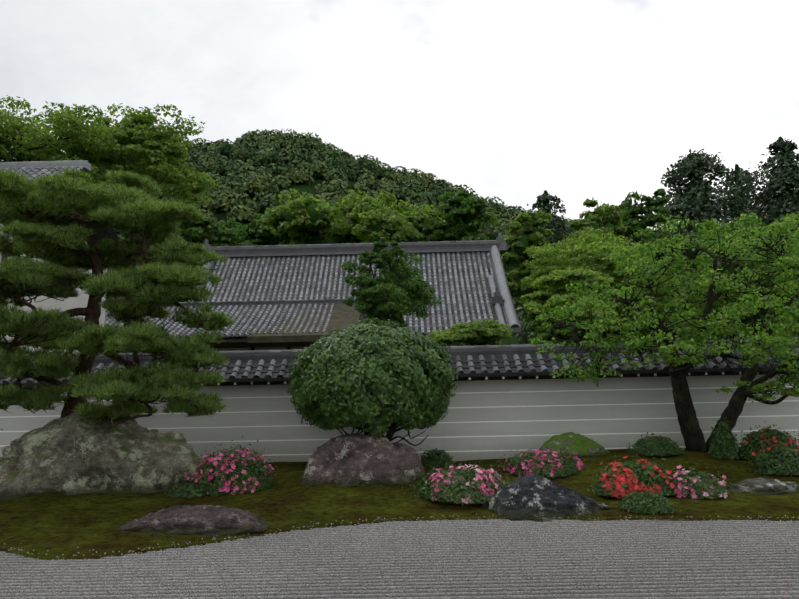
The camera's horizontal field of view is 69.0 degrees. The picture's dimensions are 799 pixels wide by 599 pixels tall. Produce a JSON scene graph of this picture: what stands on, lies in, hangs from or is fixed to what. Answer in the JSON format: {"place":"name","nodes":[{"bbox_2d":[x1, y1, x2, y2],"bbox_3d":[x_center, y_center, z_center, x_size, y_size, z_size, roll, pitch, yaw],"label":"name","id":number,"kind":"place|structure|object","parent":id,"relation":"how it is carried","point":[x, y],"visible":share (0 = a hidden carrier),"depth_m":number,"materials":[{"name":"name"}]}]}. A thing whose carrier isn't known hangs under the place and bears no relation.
{"place":"outdoors","nodes":[
{"label":"outdoors","id":0,"kind":"place"},
{"bbox_2d":[105,232,520,352],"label":"tiled roof","id":1,"kind":"structure","parent":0,"point":[279,297],"depth_m":33.38,"materials":[{"name":"tile"}]},
{"bbox_2d":[0,449,798,560],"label":"moss ground","id":2,"kind":"structure","parent":0,"point":[55,526],"depth_m":8.88,"materials":[{"name":"green plant"}]},
{"bbox_2d":[0,406,205,499],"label":"rock","id":3,"kind":"object","parent":2,"relation":"on","point":[70,454],"visible":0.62,"depth_m":10.15,"materials":[{"name":"grey stone"}]},
{"bbox_2d":[0,166,235,422],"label":"pine tree","id":4,"kind":"object","parent":2,"relation":"on","point":[45,210],"visible":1,"depth_m":10.41,"materials":[{"name":"green plant"}]},
{"bbox_2d":[164,480,203,498],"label":"shrub","id":5,"kind":"object","parent":2,"relation":"on","point":[187,490],"visible":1,"depth_m":9.89,"materials":[{"name":"green plant"}]},
{"bbox_2d":[116,505,269,535],"bbox_3d":[-2.787,3.077,8.060,2.292,0.373,1.132,-1,-8,1],"label":"flat rock","id":6,"kind":"object","parent":2,"relation":"on","point":[211,520],"visible":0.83,"depth_m":7.80,"materials":[{"name":"stone"}]},
{"bbox_2d":[182,435,278,496],"bbox_3d":[-3.119,3.032,10.747,1.795,0.999,1.521,2,-9,-22],"label":"pink azalea","id":7,"kind":"object","parent":2,"relation":"on","point":[231,471],"visible":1,"depth_m":10.38,"materials":[{"name":"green plant"}]},
{"bbox_2d":[300,433,425,485],"bbox_3d":[-0.730,3.150,10.983,2.589,1.202,1.545,-1,-8,1],"label":"rock","id":8,"kind":"object","parent":2,"relation":"on","point":[353,459],"visible":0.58,"depth_m":10.63,"materials":[{"name":"stone"}]},
{"bbox_2d":[287,317,458,445],"bbox_3d":[-0.550,1.993,12.076,3.492,3.233,3.491,-1,-8,1],"label":"round clipped tree","id":9,"kind":"object","parent":2,"relation":"on","point":[379,379],"visible":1,"depth_m":10.93,"materials":[{"name":"green plant"}]},
{"bbox_2d":[0,339,798,461],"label":"garden wall","id":10,"kind":"structure","parent":2,"relation":"on","point":[508,401],"depth_m":14.06,"materials":[{"name":"paint"}]},
{"bbox_2d":[420,446,455,466],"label":"shrub","id":11,"kind":"object","parent":2,"relation":"on","point":[439,458],"visible":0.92,"depth_m":12.72,"materials":[{"name":"green plant"}]},
{"bbox_2d":[401,460,513,505],"bbox_3d":[1.021,2.984,9.633,1.998,0.600,2.034,-1,-8,1],"label":"pink azalea","id":12,"kind":"object","parent":2,"relation":"on","point":[465,484],"visible":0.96,"depth_m":9.24,"materials":[{"name":"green plant"}]},
{"bbox_2d":[494,446,587,477],"bbox_3d":[2.842,3.246,11.819,1.730,0.541,2.277,-8,-11,40],"label":"pink azalea","id":13,"kind":"object","parent":2,"relation":"on","point":[541,463],"visible":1,"depth_m":11.30,"materials":[{"name":"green plant"}]},
{"bbox_2d":[482,475,615,521],"bbox_3d":[2.241,3.051,8.894,2.147,0.715,1.495,2,-9,-20],"label":"rock","id":14,"kind":"object","parent":2,"relation":"on","point":[536,498],"visible":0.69,"depth_m":8.51,"materials":[{"name":"grey stone"}]},
{"bbox_2d":[539,432,609,459],"bbox_3d":[3.971,3.407,13.281,2.100,0.767,1.124,-1,-8,1],"label":"mossy rock","id":15,"kind":"object","parent":2,"relation":"on","point":[580,445],"visible":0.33,"depth_m":12.97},
{"bbox_2d":[587,455,679,498],"bbox_3d":[3.936,2.940,9.736,1.728,0.665,1.336,-1,-8,1],"label":"red azalea","id":16,"kind":"object","parent":2,"relation":"on","point":[619,480],"visible":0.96,"depth_m":9.39,"materials":[{"name":"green plant"}]},
{"bbox_2d":[616,489,680,514],"bbox_3d":[3.621,2.968,8.553,0.883,0.342,0.794,-1,-8,1],"label":"ball shrub","id":17,"kind":"object","parent":2,"relation":"on","point":[646,502],"visible":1,"depth_m":8.44,"materials":[{"name":"green plant"}]},
{"bbox_2d":[626,432,684,455],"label":"maple shrub","id":18,"kind":"object","parent":2,"relation":"on","point":[656,446],"visible":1,"depth_m":12.35,"materials":[{"name":"green plant"}]},
{"bbox_2d":[529,211,798,452],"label":"maple tree","id":19,"kind":"object","parent":2,"relation":"on","point":[679,365],"visible":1,"depth_m":12.39,"materials":[{"name":"green plant"}]},
{"bbox_2d":[665,465,737,498],"bbox_3d":[4.833,2.944,9.395,1.075,0.521,0.803,-7,-10,32],"label":"flowering bush","id":20,"kind":"object","parent":2,"relation":"on","point":[691,484],"visible":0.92,"depth_m":9.24,"materials":[{"name":"pink plant"}]},
{"bbox_2d":[708,417,742,459],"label":"thin shrub","id":21,"kind":"object","parent":2,"relation":"on","point":[724,445],"visible":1,"depth_m":12.08,"materials":[{"name":"green plant"}]},
{"bbox_2d":[728,477,798,494],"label":"rock","id":22,"kind":"object","parent":2,"relation":"on","point":[761,486],"visible":0.92,"depth_m":9.46,"materials":[{"name":"grey stone"}]},
{"bbox_2d":[738,421,798,461],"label":"red azalea","id":23,"kind":"object","parent":2,"relation":"on","point":[757,442],"visible":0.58,"depth_m":11.96,"materials":[{"name":"green plant"}]},
{"bbox_2d":[747,442,798,475],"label":"shrub","id":24,"kind":"object","parent":2,"relation":"on","point":[782,461],"visible":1,"depth_m":10.56,"materials":[{"name":"green plant"}]},
{"bbox_2d":[0,0,798,238],"label":"sky","id":25,"kind":"structure","parent":0,"point":[511,101],"materials":[{"name":"white"}]},
{"label":"ground","id":26,"kind":"structure","parent":0,"visible":0},
{"bbox_2d":[0,139,14,161],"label":"tree","id":27,"kind":"object","parent":26,"relation":"on","point":[7,146],"visible":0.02,"depth_m":23.42,"materials":[{"name":"green plant"}]},
{"bbox_2d":[0,160,117,354],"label":"building wing","id":28,"kind":"structure","parent":26,"relation":"on","point":[34,168],"depth_m":21.34,"materials":[{"name":"grey tile"}]},
{"bbox_2d":[0,95,121,183],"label":"tree","id":29,"kind":"object","parent":26,"relation":"on","point":[30,141],"visible":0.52,"depth_m":23.56,"materials":[{"name":"green plant"}]},
{"bbox_2d":[87,103,218,352],"bbox_3d":[-11.651,-1.483,26.490,5.781,15.429,5.903,-1,-8,1],"label":"tree","id":30,"kind":"object","parent":26,"relation":"on","point":[143,145],"visible":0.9,"depth_m":25.95,"materials":[{"name":"green plant"}]},
{"bbox_2d":[171,214,241,266],"bbox_3d":[-13.178,0.927,38.816,4.505,14.299,3.671,-5,-9,23],"label":"dark tree","id":31,"kind":"object","parent":26,"relation":"on","point":[199,232],"visible":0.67,"depth_m":39.25,"materials":[{"name":"green plant"}]},
{"bbox_2d":[219,214,286,245],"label":"broad tree","id":32,"kind":"object","parent":26,"relation":"on","point":[252,234],"visible":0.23,"depth_m":64.60,"materials":[{"name":"green plant"}]},
{"bbox_2d":[256,188,364,244],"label":"broad tree","id":33,"kind":"object","parent":26,"relation":"on","point":[300,219],"visible":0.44,"depth_m":58.41,"materials":[{"name":"green plant"}]},
{"bbox_2d":[353,231,407,277],"bbox_3d":[-0.556,1.348,18.580,1.551,7.063,1.299,3,-9,-28],"label":"small tree","id":34,"kind":"object","parent":26,"relation":"on","point":[381,256],"visible":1,"depth_m":18.77,"materials":[{"name":"green plant"}]},
{"bbox_2d":[331,189,443,242],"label":"broad tree","id":35,"kind":"object","parent":26,"relation":"on","point":[372,214],"visible":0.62,"depth_m":53.84,"materials":[{"name":"green plant"}]},
{"bbox_2d":[341,249,440,330],"bbox_3d":[-0.207,1.531,18.482,2.968,6.665,2.790,6,-11,-40],"label":"small tree","id":36,"kind":"object","parent":26,"relation":"on","point":[391,294],"visible":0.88,"depth_m":18.23,"materials":[{"name":"green plant"}]},
{"bbox_2d":[2,129,781,344],"bbox_3d":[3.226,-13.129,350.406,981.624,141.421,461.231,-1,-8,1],"label":"hill forest","id":37,"kind":"object","parent":26,"relation":"on","point":[253,174],"visible":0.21,"depth_m":231.89,"materials":[{"name":"green plant"}]},
{"bbox_2d":[0,519,798,598],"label":"gravel bed","id":38,"kind":"object","parent":26,"relation":"on","point":[583,559],"visible":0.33,"depth_m":6.30,"materials":[{"name":"grey gravel"}]},
{"bbox_2d":[416,189,501,241],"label":"broad tree","id":39,"kind":"object","parent":26,"relation":"on","point":[473,216],"visible":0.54,"depth_m":53.52,"materials":[{"name":"green plant"}]},
{"bbox_2d":[426,318,514,345],"bbox_3d":[2.720,3.219,23.728,3.510,4.765,3.550,3,-9,-26],"label":"bush","id":40,"kind":"object","parent":26,"relation":"on","point":[483,333],"visible":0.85,"depth_m":22.98,"materials":[{"name":"green plant"}]},
{"bbox_2d":[500,210,572,314],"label":"broad tree","id":41,"kind":"object","parent":26,"relation":"on","point":[524,231],"visible":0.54,"depth_m":44.75,"materials":[{"name":"green plant"}]},
{"bbox_2d":[511,190,574,344],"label":"cedar tree","id":42,"kind":"object","parent":26,"relation":"on","point":[544,203],"visible":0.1,"depth_m":79.42,"materials":[{"name":"green plant"}]},
{"bbox_2d":[522,313,583,344],"bbox_3d":[5.499,2.650,19.586,2.356,4.572,2.239,-1,-8,1],"label":"bush","id":43,"kind":"object","parent":26,"relation":"on","point":[535,326],"visible":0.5,"depth_m":19.34,"materials":[{"name":"green plant"}]},
{"bbox_2d":[520,230,616,338],"bbox_3d":[11.660,1.430,37.095,7.636,11.786,8.451,-1,-8,1],"label":"maple tree","id":44,"kind":"object","parent":26,"relation":"on","point":[558,264],"visible":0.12,"depth_m":37.50,"materials":[{"name":"green plant"}]},
{"bbox_2d":[520,268,621,342],"bbox_3d":[6.114,1.894,20.280,3.308,6.219,3.803,-8,-11,39],"label":"maple tree","id":45,"kind":"object","parent":26,"relation":"on","point":[539,302],"visible":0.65,"depth_m":20.32,"materials":[{"name":"green plant"}]},
{"bbox_2d":[567,198,626,266],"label":"broad tree","id":46,"kind":"object","parent":26,"relation":"on","point":[605,218],"visible":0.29,"depth_m":54.11,"materials":[{"name":"green plant"}]},
{"bbox_2d":[561,228,688,340],"bbox_3d":[11.366,1.059,29.334,6.529,10.295,7.620,-9,-11,42],"label":"maple tree","id":47,"kind":"object","parent":26,"relation":"on","point":[597,257],"visible":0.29,"depth_m":28.43,"materials":[{"name":"green plant"}]},
{"bbox_2d":[615,188,672,317],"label":"broad tree","id":48,"kind":"object","parent":26,"relation":"on","point":[632,216],"visible":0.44,"depth_m":59.47,"materials":[{"name":"green plant"}]},
{"bbox_2d":[652,149,779,340],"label":"cedar tree","id":49,"kind":"object","parent":26,"relation":"on","point":[694,200],"visible":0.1,"depth_m":68.55,"materials":[{"name":"green plant"}]},
{"bbox_2d":[656,220,798,340],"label":"maple tree","id":50,"kind":"object","parent":26,"relation":"on","point":[737,266],"visible":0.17,"depth_m":24.14,"materials":[{"name":"green plant"}]},
{"bbox_2d":[719,164,760,236],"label":"cedar tree","id":51,"kind":"object","parent":26,"relation":"on","point":[738,170],"visible":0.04,"depth_m":80.13,"materials":[{"name":"green plant"}]},
{"bbox_2d":[728,136,798,338],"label":"cedar tree","id":52,"kind":"object","parent":26,"relation":"on","point":[778,196],"visible":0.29,"depth_m":71.36,"materials":[{"name":"green plant"}]},
{"bbox_2d":[746,214,798,336],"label":"maple tree","id":53,"kind":"object","parent":26,"relation":"on","point":[774,256],"visible":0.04,"depth_m":28.10,"materials":[{"name":"green plant"}]}
]}

